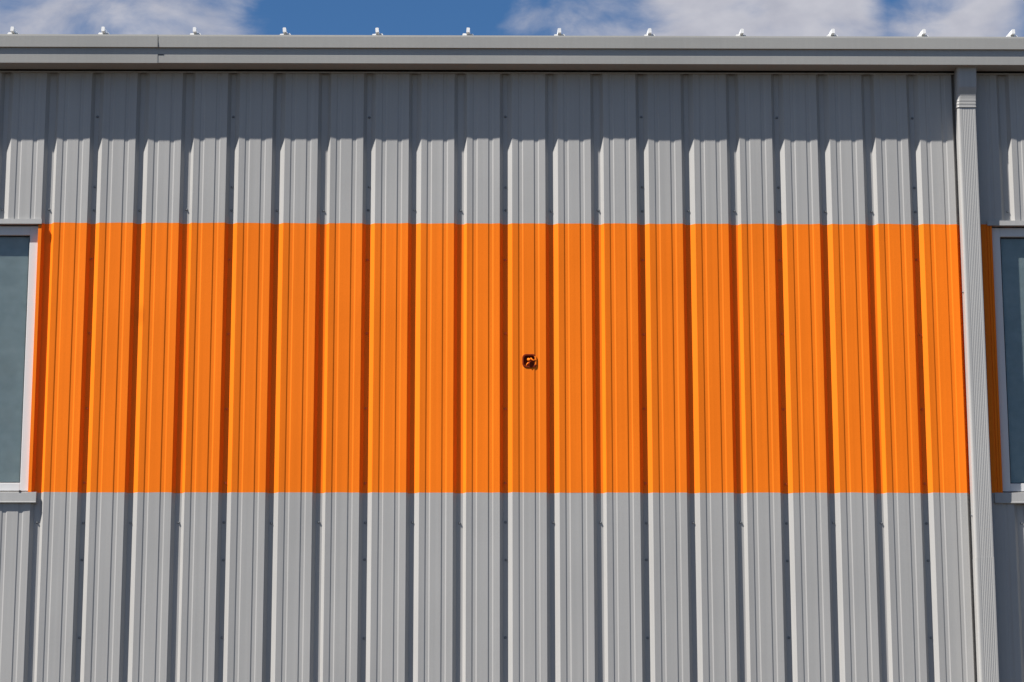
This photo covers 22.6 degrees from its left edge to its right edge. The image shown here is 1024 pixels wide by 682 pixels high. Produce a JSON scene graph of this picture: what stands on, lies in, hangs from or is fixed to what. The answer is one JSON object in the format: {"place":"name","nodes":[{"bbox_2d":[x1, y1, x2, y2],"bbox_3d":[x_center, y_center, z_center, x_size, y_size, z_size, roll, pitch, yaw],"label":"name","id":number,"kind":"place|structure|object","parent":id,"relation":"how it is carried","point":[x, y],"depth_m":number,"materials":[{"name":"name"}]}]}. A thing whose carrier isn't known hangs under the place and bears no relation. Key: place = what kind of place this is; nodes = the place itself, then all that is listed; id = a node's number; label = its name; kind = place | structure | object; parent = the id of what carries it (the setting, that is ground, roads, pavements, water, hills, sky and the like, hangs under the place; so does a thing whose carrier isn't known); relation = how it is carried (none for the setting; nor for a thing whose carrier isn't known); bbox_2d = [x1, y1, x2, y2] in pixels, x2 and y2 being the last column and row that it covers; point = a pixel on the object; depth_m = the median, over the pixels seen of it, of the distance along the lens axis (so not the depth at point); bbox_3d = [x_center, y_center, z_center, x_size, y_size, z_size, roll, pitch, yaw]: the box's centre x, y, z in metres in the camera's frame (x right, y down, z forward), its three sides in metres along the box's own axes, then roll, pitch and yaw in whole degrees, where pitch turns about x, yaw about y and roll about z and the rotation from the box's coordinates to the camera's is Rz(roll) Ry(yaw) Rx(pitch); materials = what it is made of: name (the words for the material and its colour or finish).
{"place":"outdoors","nodes":[
{"label":"outdoors","id":0,"kind":"place"},
{"bbox_2d":[0,26,1023,681],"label":"metal building","id":1,"kind":"structure","parent":0,"point":[282,314],"depth_m":16.86,"materials":[{"name":"grey metal"}]},
{"bbox_2d":[0,219,41,503],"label":"window","id":2,"kind":"structure","parent":1,"relation":"in","point":[20,244],"depth_m":16.87,"materials":[{"name":"glass"}]},
{"bbox_2d":[522,354,536,367],"bbox_3d":[0.115,0.132,16.855,0.093,0.092,0.036,0,-12,-1],"label":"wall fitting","id":3,"kind":"object","parent":1,"relation":"attached to","point":[529,360],"depth_m":16.85,"materials":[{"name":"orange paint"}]},
{"bbox_2d":[987,221,1023,503],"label":"window","id":4,"kind":"structure","parent":1,"relation":"in","point":[1005,244],"depth_m":16.94,"materials":[{"name":"glass"}]},
{"bbox_2d":[0,0,1023,36],"label":"sky","id":5,"kind":"structure","parent":0,"point":[907,18],"materials":[{"name":"blue"}]}
]}

